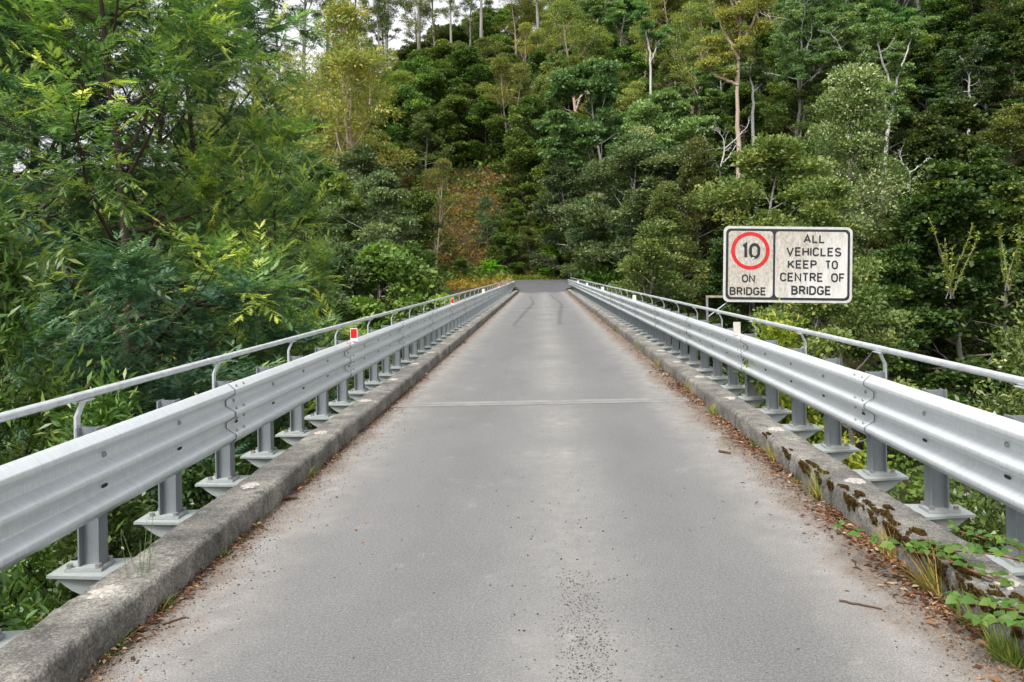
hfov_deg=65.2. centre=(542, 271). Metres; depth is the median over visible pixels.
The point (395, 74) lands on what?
gum tree
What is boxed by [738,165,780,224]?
forest tree
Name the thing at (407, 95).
myrtle tree
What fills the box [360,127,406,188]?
forest tree
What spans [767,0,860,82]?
silver wattle tree
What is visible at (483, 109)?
myrtle tree
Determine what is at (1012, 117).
forest tree
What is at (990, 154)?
forest tree
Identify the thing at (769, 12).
gum tree
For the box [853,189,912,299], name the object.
forest tree
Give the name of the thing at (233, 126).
gum tree
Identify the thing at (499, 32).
myrtle tree
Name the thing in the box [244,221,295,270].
forest tree
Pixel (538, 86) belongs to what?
forest tree
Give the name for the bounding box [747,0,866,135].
silver wattle tree
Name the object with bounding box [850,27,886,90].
myrtle tree
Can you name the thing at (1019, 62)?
forest tree
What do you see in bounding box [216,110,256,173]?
gum tree
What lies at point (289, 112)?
forest tree
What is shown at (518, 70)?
gum tree
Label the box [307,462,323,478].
grass tuft
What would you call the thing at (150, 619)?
leaf litter
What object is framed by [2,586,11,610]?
oval leaved shrub
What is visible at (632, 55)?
myrtle tree
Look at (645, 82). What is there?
myrtle tree
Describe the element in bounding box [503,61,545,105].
forest tree
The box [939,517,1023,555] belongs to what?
bramble
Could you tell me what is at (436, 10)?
gum tree
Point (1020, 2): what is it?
forest tree
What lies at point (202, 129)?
feathery wattle
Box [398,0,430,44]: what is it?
gum tree
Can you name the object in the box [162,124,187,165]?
myrtle tree
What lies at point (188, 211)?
wattle tree
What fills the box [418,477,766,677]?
loose gravel
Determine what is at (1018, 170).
forest tree
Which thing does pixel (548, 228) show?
myrtle tree
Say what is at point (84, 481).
guardrail
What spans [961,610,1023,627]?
bramble
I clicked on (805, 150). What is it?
forest tree
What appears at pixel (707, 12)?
wattle tree
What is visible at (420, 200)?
myrtle tree
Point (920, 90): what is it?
silver wattle tree
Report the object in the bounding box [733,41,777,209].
silver wattle tree
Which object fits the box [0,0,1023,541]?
ground
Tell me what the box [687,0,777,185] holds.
gum tree
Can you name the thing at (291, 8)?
gum tree
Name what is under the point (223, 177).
myrtle tree
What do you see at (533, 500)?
scattered chips
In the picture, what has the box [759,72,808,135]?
myrtle tree
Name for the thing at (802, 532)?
stray leaves
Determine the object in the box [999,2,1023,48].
myrtle tree
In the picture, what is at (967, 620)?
grass tuft
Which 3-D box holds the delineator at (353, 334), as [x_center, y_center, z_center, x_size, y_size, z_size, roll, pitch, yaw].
[-2.583,0.872,10.950,0.098,0.175,0.060,-1,0,0]
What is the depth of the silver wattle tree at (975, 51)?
83.76 m
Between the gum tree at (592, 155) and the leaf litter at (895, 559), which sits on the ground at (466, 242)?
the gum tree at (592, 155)
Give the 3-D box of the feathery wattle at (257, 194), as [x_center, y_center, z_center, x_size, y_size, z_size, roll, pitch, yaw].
[-6.238,3.549,16.589,6.559,14.455,6.229,-1,0,-23]
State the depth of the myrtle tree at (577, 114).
114.46 m
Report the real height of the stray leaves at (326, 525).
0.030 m
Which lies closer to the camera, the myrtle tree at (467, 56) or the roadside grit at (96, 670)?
the roadside grit at (96, 670)
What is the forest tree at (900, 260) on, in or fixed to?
on the ground at (466, 242)
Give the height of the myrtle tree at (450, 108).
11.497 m
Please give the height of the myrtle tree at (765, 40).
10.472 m
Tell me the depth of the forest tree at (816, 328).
51.65 m
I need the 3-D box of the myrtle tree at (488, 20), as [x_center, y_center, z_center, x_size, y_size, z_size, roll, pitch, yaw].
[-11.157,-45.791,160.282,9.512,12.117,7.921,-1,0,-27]
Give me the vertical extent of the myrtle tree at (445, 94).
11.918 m
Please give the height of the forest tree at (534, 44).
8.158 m
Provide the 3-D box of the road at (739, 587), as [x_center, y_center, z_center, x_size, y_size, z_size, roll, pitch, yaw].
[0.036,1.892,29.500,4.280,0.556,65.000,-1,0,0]
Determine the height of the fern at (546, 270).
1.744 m
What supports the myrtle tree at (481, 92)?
on the ground at (466, 242)
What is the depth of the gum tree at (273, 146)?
111.46 m
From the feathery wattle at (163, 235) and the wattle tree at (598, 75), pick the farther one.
the wattle tree at (598, 75)
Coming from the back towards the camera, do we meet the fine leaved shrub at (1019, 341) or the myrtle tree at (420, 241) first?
the myrtle tree at (420, 241)
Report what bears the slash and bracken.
on the ground at (466, 242)
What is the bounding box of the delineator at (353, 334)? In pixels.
[350,328,357,340]
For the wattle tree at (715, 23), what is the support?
on the ground at (466, 242)
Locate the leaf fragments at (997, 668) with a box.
[658,375,1023,681]
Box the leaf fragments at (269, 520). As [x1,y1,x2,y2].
[87,380,427,681]
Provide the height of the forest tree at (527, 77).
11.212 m
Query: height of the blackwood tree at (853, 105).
21.962 m
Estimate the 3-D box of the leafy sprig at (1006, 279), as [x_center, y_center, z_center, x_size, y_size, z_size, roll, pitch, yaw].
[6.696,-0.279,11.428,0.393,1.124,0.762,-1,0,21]
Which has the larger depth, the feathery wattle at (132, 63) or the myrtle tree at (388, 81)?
the myrtle tree at (388, 81)
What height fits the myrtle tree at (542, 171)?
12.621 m
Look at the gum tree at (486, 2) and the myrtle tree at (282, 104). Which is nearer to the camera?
the myrtle tree at (282, 104)
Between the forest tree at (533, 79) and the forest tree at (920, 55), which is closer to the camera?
the forest tree at (920, 55)
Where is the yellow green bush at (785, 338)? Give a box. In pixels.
[733,297,894,469]
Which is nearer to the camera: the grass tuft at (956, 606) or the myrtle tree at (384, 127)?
the grass tuft at (956, 606)
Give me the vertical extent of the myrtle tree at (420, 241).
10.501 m
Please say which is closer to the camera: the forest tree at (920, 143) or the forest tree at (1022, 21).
the forest tree at (920, 143)
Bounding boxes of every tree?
[53,167,146,258]
[87,318,207,426]
[115,164,203,249]
[119,255,309,447]
[145,246,222,393]
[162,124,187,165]
[166,194,223,244]
[167,164,245,239]
[176,110,208,166]
[178,145,209,173]
[180,83,240,127]
[185,104,277,182]
[186,110,232,199]
[190,78,243,123]
[193,191,267,256]
[203,102,240,129]
[215,0,287,101]
[215,138,254,198]
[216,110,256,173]
[232,128,264,173]
[238,151,368,279]
[240,69,277,115]
[243,105,320,166]
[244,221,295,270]
[245,123,291,167]
[248,49,299,113]
[256,2,299,79]
[261,262,328,444]
[271,50,367,252]
[273,68,303,107]
[279,0,339,89]
[280,93,297,107]
[280,101,331,144]
[280,179,347,278]
[281,124,322,155]
[286,0,416,171]
[298,240,405,373]
[299,51,348,95]
[300,105,353,162]
[300,144,406,250]
[307,278,368,409]
[311,0,332,51]
[313,180,401,291]
[314,69,356,125]
[315,168,429,299]
[322,239,458,408]
[326,0,359,80]
[326,128,383,163]
[329,95,382,151]
[338,0,375,43]
[340,53,418,128]
[357,27,372,53]
[359,0,401,64]
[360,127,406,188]
[361,0,401,69]
[365,74,396,125]
[367,0,403,68]
[370,213,438,295]
[371,100,410,142]
[374,83,430,160]
[381,63,401,89]
[383,240,445,316]
[385,49,439,100]
[388,41,432,69]
[389,55,444,107]
[390,186,444,276]
[393,66,448,131]
[396,0,431,48]
[397,108,454,176]
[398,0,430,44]
[398,65,448,131]
[402,163,544,275]
[403,0,452,45]
[406,197,437,273]
[408,94,485,164]
[410,24,459,82]
[412,229,438,267]
[414,58,470,102]
[419,38,455,87]
[419,157,467,268]
[436,264,445,276]
[439,0,461,51]
[442,23,472,48]
[444,46,504,103]
[445,83,479,139]
[445,257,474,286]
[447,53,494,99]
[451,40,469,69]
[457,99,508,161]
[460,0,484,44]
[461,0,493,82]
[463,6,513,51]
[466,12,502,45]
[468,36,507,88]
[469,81,514,136]
[474,195,501,246]
[475,55,538,136]
[478,17,504,36]
[483,33,512,60]
[483,57,509,115]
[485,35,512,53]
[485,232,526,273]
[488,0,544,54]
[488,126,551,214]
[498,8,518,45]
[499,62,536,128]
[501,3,521,35]
[503,53,525,97]
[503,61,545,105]
[503,139,545,197]
[505,198,531,228]
[507,95,551,165]
[508,19,527,52]
[509,0,548,59]
[512,21,546,68]
[513,225,542,269]
[517,158,588,246]
[518,7,541,41]
[519,8,549,39]
[522,159,606,278]
[523,38,539,72]
[523,76,564,145]
[526,48,550,99]
[527,0,539,45]
[527,20,571,71]
[530,56,665,224]
[534,223,576,271]
[535,0,614,111]
[535,182,602,247]
[539,0,571,52]
[540,48,581,109]
[542,24,577,60]
[542,42,578,108]
[543,0,589,49]
[545,141,682,273]
[546,19,568,49]
[550,97,629,193]
[558,6,578,45]
[559,221,614,276]
[560,252,582,279]
[561,51,591,103]
[561,131,689,268]
[567,111,584,124]
[570,7,596,57]
[571,0,626,51]
[573,232,613,280]
[581,106,626,170]
[587,30,628,62]
[592,46,629,79]
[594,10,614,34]
[598,0,638,47]
[600,125,658,268]
[603,45,651,83]
[604,80,628,144]
[606,218,700,337]
[612,70,639,111]
[613,81,645,134]
[617,150,727,273]
[620,87,721,186]
[621,8,634,41]
[623,180,710,309]
[625,77,658,105]
[628,9,667,76]
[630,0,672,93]
[633,0,681,41]
[633,144,763,274]
[637,0,678,64]
[641,0,689,56]
[653,57,687,90]
[657,114,680,131]
[660,25,691,82]
[662,0,729,127]
[664,136,743,284]
[665,82,696,105]
[667,11,725,113]
[668,0,691,48]
[676,109,699,133]
[682,131,839,331]
[685,43,740,94]
[686,134,735,187]
[687,0,713,34]
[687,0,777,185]
[687,15,718,57]
[687,52,748,134]
[688,237,760,375]
[698,96,736,174]
[703,116,750,236]
[706,82,773,152]
[709,0,754,33]
[709,21,752,81]
[725,56,793,119]
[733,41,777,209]
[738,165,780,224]
[739,26,783,92]
[741,302,868,394]
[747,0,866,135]
[748,256,925,463]
[749,164,799,222]
[752,0,779,20]
[758,76,839,144]
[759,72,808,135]
[763,176,872,355]
[765,0,861,64]
[766,0,782,45]
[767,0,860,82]
[767,10,832,79]
[768,13,818,76]
[784,61,927,288]
[787,70,856,139]
[789,89,862,168]
[791,136,888,290]
[792,136,811,145]
[814,36,889,93]
[816,11,879,151]
[828,0,868,44]
[840,242,976,405]
[849,7,940,242]
[849,212,898,251]
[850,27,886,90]
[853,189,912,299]
[857,0,919,64]
[858,0,923,49]
[861,0,913,24]
[861,71,918,163]
[864,95,1010,283]
[875,157,1023,401]
[880,110,1007,276]
[883,21,946,90]
[885,149,973,229]
[892,142,938,243]
[892,209,973,363]
[893,41,959,134]
[898,174,981,307]
[902,49,997,112]
[914,12,967,85]
[916,0,921,18]
[917,0,970,52]
[920,0,964,34]
[940,34,982,112]
[946,0,1014,43]
[946,177,1023,371]
[947,0,1023,47]
[947,35,997,161]
[948,29,1023,143]
[960,145,1023,294]
[964,20,1016,76]
[965,180,1023,298]
[968,3,1006,15]
[971,103,1023,171]
[987,32,1023,113]
[989,172,1023,253]
[994,9,1023,63]
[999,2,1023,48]
[1004,75,1023,132]
[1008,144,1023,176]
[1014,0,1023,8]
[1015,44,1023,72]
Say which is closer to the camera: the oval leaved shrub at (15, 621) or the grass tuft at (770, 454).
the oval leaved shrub at (15, 621)
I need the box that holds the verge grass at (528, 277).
[508,273,574,279]
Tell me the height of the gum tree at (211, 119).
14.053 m
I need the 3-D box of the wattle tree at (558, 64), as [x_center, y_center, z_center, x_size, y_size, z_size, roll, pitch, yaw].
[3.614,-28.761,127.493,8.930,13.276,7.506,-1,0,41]
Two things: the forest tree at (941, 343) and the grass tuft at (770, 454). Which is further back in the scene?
the forest tree at (941, 343)
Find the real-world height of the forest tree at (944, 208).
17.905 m
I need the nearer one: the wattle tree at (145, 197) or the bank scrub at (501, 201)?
the wattle tree at (145, 197)
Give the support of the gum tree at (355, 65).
on the ground at (466, 242)
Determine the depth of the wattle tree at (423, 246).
92.25 m
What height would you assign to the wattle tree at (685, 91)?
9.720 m
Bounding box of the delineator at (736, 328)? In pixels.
[733,322,740,334]
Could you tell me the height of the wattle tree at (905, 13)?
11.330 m
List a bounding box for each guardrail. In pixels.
[0,279,514,647]
[568,277,1023,579]
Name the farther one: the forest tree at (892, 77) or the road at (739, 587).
the forest tree at (892, 77)
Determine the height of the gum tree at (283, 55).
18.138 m
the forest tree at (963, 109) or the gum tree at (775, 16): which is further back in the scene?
the gum tree at (775, 16)
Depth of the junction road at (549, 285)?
77.14 m
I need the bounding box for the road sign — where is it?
[706,226,852,322]
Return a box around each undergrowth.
[1,320,1021,584]
[11,0,1023,371]
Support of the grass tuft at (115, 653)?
on the road at (739, 587)
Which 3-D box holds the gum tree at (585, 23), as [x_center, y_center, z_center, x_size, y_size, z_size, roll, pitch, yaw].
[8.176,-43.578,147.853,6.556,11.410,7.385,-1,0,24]
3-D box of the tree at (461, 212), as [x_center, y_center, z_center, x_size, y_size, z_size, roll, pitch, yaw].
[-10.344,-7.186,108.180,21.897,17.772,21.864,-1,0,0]
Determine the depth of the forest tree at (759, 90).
108.66 m
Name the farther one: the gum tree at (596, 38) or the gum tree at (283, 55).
the gum tree at (283, 55)
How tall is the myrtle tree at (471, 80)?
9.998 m
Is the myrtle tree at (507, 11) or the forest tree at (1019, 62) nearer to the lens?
the forest tree at (1019, 62)
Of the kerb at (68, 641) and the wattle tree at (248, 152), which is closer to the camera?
the kerb at (68, 641)
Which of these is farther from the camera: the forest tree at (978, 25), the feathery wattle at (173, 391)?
the forest tree at (978, 25)
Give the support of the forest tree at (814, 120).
on the ground at (466, 242)
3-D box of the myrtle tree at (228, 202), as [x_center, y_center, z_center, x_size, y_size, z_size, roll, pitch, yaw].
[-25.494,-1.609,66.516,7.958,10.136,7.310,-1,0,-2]
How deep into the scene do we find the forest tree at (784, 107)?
96.91 m
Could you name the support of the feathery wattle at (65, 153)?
on the ground at (466, 242)
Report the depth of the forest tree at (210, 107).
121.12 m
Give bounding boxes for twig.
[162,616,185,625]
[283,495,297,500]
[839,599,881,609]
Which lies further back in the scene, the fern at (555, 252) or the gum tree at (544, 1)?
the gum tree at (544, 1)
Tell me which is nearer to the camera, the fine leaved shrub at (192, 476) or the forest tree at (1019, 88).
the fine leaved shrub at (192, 476)
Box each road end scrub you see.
[430,263,512,286]
[573,257,721,288]
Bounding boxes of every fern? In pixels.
[475,258,508,279]
[539,267,552,276]
[540,244,566,278]
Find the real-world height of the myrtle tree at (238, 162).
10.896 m
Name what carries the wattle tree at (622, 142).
on the ground at (466, 242)
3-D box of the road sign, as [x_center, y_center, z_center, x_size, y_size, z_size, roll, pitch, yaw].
[4.149,0.174,14.031,2.545,1.910,0.090,1,0,0]
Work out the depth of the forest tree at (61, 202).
71.30 m
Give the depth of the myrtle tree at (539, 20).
176.74 m
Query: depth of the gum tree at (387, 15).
159.15 m
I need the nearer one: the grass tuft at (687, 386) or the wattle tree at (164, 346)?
the grass tuft at (687, 386)
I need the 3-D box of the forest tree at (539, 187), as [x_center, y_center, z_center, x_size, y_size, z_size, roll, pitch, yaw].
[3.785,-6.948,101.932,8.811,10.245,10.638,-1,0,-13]
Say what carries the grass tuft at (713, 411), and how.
on the road at (739, 587)
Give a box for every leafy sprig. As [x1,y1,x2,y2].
[928,217,980,298]
[996,223,1023,290]
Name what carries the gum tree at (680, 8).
on the ground at (466, 242)
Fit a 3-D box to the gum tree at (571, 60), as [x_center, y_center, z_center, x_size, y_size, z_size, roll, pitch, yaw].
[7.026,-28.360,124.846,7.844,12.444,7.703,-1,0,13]
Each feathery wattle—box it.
[0,0,198,546]
[0,0,265,502]
[0,0,298,492]
[0,0,344,508]
[0,0,388,555]
[0,22,151,457]
[0,50,157,602]
[0,221,283,605]
[3,0,214,510]
[3,0,365,541]
[74,240,353,557]
[177,85,349,474]
[205,292,333,497]
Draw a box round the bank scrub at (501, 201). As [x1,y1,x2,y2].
[431,151,549,274]
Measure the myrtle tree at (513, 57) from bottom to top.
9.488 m
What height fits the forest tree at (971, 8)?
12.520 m
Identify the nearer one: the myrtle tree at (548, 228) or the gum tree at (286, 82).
the myrtle tree at (548, 228)
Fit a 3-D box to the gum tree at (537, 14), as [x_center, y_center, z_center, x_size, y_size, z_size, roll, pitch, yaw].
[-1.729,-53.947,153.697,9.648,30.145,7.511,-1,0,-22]
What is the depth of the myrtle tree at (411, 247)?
61.99 m
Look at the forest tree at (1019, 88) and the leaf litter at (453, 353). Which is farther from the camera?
the forest tree at (1019, 88)
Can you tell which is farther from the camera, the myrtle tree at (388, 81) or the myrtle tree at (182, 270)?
the myrtle tree at (388, 81)
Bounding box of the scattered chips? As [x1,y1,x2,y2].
[231,381,925,677]
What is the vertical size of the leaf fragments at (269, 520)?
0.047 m
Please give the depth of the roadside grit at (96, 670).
4.41 m
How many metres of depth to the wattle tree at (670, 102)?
89.47 m
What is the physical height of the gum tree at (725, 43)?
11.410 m
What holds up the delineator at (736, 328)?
on the guardrail at (940, 436)
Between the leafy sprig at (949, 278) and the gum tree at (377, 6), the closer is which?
the leafy sprig at (949, 278)
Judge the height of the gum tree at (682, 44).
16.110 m
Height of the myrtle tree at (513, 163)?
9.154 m
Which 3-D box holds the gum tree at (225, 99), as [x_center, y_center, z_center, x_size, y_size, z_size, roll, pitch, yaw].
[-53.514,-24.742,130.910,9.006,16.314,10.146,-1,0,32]
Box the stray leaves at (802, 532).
[651,386,1000,668]
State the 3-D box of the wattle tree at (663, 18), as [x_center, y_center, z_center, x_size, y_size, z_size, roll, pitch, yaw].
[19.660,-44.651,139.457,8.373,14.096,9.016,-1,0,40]
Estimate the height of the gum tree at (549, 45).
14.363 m
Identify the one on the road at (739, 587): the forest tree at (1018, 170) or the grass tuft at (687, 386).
the grass tuft at (687, 386)
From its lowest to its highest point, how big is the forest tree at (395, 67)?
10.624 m
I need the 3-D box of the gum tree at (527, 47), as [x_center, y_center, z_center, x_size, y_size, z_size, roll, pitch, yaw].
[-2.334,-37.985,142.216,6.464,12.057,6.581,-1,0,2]
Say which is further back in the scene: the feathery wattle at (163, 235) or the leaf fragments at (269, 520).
the feathery wattle at (163, 235)
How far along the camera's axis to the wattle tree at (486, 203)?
103.93 m
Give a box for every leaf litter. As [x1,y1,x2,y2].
[80,380,417,681]
[419,296,515,380]
[569,293,669,376]
[661,374,1023,681]
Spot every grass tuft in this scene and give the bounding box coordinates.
[94,642,120,669]
[110,627,140,654]
[121,512,157,576]
[154,590,179,612]
[215,544,232,559]
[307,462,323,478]
[683,379,690,391]
[705,401,717,415]
[758,436,780,463]
[794,468,833,500]
[861,519,921,559]
[882,538,968,600]
[929,580,1013,635]
[940,590,961,614]
[961,622,1023,669]
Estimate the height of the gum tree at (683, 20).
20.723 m
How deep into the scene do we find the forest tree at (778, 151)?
62.14 m
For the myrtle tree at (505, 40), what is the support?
on the ground at (466, 242)
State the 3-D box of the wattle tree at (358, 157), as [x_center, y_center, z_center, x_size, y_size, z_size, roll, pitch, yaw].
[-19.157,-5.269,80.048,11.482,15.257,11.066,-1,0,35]
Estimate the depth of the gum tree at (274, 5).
151.75 m
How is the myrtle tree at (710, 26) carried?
on the ground at (466, 242)
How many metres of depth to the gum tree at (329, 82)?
126.02 m
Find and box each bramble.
[827,520,1014,585]
[909,539,1023,562]
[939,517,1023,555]
[942,590,1023,611]
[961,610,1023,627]
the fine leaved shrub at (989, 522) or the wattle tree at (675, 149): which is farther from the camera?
the wattle tree at (675, 149)
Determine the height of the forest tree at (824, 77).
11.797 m
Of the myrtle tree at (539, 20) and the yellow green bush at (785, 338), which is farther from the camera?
the myrtle tree at (539, 20)
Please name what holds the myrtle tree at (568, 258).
on the ground at (466, 242)
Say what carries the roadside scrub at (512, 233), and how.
on the ground at (466, 242)
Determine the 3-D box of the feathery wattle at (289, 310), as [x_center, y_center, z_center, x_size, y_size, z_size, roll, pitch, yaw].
[-4.084,5.310,12.742,4.367,9.934,4.147,-1,0,8]
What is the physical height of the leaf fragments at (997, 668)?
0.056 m
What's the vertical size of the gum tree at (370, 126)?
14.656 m
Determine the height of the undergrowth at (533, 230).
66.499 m
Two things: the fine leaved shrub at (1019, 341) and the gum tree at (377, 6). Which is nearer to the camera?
the fine leaved shrub at (1019, 341)
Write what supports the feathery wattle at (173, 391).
on the ground at (466, 242)
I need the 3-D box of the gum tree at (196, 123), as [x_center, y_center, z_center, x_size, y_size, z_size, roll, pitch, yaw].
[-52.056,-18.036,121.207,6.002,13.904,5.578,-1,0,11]
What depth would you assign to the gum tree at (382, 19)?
162.19 m
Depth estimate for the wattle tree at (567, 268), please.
84.14 m
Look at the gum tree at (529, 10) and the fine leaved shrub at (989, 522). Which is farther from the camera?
the gum tree at (529, 10)
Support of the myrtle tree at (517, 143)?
on the ground at (466, 242)
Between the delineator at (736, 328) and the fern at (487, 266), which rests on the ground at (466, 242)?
the fern at (487, 266)
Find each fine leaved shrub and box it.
[20,426,158,629]
[131,392,246,536]
[738,370,765,407]
[917,206,1023,543]
[949,356,1023,552]
[964,311,1023,552]
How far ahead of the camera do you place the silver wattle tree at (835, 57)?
87.99 m
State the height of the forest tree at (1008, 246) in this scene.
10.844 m
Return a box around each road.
[79,291,1023,681]
[508,279,594,291]
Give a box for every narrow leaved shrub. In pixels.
[0,148,133,629]
[0,355,156,630]
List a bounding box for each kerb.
[0,290,517,681]
[567,289,1023,660]
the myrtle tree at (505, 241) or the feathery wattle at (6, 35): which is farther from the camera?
the myrtle tree at (505, 241)
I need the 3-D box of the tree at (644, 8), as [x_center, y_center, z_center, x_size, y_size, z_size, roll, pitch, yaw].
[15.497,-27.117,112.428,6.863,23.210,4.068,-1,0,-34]
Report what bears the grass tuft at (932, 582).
on the road at (739, 587)
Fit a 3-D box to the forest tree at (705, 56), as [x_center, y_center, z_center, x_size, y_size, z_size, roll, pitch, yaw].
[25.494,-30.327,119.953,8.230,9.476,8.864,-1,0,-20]
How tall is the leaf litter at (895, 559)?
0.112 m
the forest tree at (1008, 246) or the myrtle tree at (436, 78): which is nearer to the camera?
the forest tree at (1008, 246)
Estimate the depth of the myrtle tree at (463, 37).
163.27 m
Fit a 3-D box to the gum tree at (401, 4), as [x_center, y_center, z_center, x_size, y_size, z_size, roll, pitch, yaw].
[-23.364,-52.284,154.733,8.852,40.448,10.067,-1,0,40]
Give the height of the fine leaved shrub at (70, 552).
4.345 m
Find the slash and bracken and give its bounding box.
[376,271,515,300]
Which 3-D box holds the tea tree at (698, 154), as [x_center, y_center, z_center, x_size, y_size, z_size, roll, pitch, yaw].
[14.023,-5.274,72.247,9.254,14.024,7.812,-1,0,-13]
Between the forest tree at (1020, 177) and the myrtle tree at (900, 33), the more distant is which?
the myrtle tree at (900, 33)
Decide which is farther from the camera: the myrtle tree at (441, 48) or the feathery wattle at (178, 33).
the myrtle tree at (441, 48)
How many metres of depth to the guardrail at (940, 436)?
6.55 m
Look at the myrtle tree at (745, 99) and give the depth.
100.89 m
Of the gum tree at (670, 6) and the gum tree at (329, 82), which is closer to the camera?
the gum tree at (329, 82)
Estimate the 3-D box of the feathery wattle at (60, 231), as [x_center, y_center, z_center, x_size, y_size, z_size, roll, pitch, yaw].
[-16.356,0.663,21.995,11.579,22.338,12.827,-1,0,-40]
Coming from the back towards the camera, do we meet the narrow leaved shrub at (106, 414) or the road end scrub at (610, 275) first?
the road end scrub at (610, 275)
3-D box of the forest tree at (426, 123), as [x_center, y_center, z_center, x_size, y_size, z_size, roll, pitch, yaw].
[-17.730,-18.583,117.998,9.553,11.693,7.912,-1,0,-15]
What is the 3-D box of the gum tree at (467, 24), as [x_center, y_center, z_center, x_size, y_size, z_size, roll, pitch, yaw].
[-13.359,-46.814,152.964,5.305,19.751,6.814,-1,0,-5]
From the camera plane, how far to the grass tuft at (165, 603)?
3.91 m
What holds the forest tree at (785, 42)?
on the ground at (466, 242)
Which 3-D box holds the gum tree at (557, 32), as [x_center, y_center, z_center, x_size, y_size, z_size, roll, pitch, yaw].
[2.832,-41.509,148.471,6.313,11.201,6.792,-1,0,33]
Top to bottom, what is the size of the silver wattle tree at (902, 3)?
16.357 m
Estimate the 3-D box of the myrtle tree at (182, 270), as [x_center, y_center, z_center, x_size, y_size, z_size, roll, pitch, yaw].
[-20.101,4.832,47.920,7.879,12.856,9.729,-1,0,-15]
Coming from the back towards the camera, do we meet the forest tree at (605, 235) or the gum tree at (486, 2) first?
the gum tree at (486, 2)
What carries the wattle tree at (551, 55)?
on the ground at (466, 242)
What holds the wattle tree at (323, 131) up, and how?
on the ground at (466, 242)
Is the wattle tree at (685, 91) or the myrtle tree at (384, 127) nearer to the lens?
the wattle tree at (685, 91)
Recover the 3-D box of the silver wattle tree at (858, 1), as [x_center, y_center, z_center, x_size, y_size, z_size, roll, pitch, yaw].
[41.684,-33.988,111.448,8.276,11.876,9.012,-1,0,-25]
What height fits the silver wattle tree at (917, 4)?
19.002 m
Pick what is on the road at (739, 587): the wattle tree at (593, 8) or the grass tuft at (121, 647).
the grass tuft at (121, 647)
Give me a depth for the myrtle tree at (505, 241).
99.03 m
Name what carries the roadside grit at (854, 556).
on the road at (739, 587)
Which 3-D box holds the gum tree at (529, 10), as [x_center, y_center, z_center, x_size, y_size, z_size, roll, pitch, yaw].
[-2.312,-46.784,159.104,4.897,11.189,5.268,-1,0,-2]
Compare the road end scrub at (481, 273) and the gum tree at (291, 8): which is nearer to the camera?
the road end scrub at (481, 273)
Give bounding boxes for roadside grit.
[82,389,436,681]
[655,384,1023,681]
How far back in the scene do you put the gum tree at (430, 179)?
88.82 m
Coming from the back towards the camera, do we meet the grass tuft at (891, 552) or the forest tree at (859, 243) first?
the forest tree at (859, 243)
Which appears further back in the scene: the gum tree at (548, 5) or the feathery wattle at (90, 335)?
the gum tree at (548, 5)
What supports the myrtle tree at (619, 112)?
on the ground at (466, 242)
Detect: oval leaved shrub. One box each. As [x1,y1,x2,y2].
[0,558,48,630]
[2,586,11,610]
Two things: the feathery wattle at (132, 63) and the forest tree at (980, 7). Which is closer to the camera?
the feathery wattle at (132, 63)
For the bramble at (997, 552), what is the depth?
3.81 m
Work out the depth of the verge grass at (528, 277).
96.45 m
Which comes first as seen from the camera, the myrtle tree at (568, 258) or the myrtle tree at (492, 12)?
the myrtle tree at (568, 258)
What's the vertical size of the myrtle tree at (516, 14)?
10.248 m
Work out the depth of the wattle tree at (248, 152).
117.54 m
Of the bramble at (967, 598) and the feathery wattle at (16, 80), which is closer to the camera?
the bramble at (967, 598)
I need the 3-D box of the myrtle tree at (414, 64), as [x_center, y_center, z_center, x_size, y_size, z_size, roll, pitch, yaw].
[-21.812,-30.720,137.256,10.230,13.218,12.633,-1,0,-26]
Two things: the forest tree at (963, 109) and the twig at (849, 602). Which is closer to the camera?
the twig at (849, 602)
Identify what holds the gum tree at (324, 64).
on the ground at (466, 242)
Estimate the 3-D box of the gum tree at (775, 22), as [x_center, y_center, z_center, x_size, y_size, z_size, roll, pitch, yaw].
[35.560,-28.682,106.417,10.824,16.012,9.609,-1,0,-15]
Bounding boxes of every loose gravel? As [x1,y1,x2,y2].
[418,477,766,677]
[528,559,633,681]
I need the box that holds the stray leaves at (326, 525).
[138,385,450,678]
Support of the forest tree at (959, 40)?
on the ground at (466, 242)
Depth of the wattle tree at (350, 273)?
52.21 m
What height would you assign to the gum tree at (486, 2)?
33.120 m
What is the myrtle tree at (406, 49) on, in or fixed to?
on the ground at (466, 242)
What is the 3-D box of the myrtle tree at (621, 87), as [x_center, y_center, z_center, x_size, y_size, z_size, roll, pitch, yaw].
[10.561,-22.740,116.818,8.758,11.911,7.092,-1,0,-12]
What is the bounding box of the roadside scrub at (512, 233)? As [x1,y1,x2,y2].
[482,208,615,278]
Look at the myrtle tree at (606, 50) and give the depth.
131.76 m
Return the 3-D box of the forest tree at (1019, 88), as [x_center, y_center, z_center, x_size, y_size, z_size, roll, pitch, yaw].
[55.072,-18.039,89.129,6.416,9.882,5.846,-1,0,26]
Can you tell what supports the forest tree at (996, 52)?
on the ground at (466, 242)
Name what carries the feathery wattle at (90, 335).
on the ground at (466, 242)
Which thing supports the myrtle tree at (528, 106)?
on the ground at (466, 242)
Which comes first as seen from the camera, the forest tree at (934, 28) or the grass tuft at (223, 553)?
the grass tuft at (223, 553)
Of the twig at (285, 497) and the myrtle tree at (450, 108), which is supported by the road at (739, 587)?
the twig at (285, 497)
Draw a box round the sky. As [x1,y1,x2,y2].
[2,0,551,173]
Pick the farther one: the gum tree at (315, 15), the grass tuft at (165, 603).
the gum tree at (315, 15)
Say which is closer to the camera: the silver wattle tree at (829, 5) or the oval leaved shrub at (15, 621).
the oval leaved shrub at (15, 621)
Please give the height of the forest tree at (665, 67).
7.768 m
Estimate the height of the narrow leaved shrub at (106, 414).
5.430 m
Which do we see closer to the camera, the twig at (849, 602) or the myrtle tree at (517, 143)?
the twig at (849, 602)

